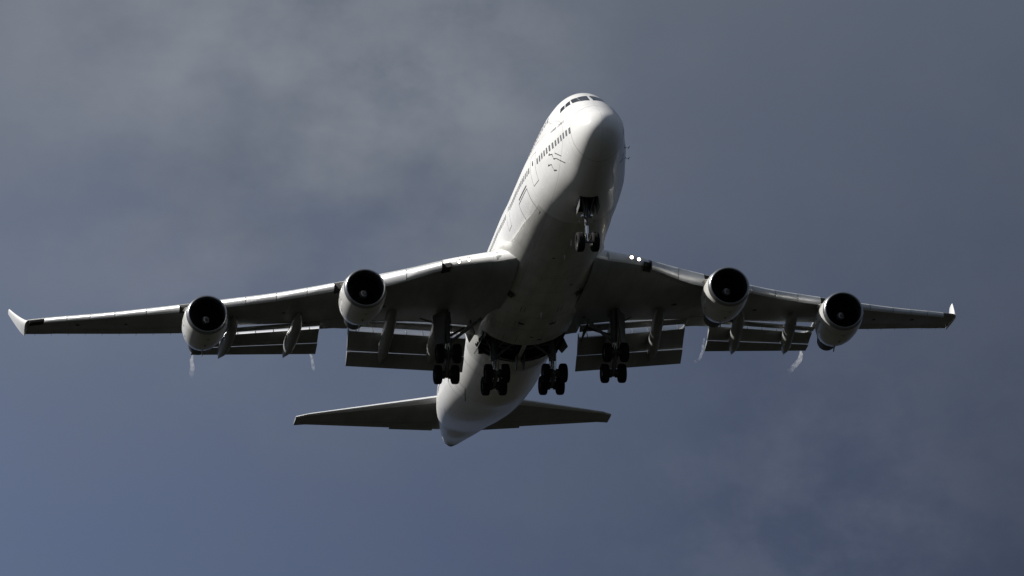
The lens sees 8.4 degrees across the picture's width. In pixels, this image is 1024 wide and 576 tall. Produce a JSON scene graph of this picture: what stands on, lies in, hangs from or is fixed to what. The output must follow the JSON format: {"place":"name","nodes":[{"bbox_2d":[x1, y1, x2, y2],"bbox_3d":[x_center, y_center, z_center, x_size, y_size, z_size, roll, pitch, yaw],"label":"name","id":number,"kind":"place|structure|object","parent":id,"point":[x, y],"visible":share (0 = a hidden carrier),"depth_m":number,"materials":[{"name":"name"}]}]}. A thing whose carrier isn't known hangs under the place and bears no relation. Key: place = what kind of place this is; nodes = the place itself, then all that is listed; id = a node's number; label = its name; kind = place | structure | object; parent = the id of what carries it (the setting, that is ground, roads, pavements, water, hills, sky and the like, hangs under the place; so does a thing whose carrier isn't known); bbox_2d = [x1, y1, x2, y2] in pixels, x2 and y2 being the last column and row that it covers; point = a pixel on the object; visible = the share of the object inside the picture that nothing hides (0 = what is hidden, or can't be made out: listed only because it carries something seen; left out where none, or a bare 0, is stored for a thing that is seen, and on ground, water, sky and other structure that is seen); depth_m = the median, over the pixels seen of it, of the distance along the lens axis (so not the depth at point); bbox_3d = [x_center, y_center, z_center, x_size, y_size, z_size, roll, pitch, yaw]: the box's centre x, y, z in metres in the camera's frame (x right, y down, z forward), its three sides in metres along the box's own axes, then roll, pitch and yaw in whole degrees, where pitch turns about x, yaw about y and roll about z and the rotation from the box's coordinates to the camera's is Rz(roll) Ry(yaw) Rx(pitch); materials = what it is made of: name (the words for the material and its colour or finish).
{"place":"outdoors","nodes":[
{"label":"outdoors","id":0,"kind":"place"},
{"bbox_2d":[8,93,955,446],"bbox_3d":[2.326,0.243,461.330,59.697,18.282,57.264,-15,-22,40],"label":"airliner","id":1,"kind":"object","parent":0,"point":[510,309],"visible":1,"depth_m":450.88,"materials":[{"name":"white paint"}]},
{"bbox_2d":[0,0,1023,575],"label":"sky","id":2,"kind":"structure","parent":0,"point":[154,153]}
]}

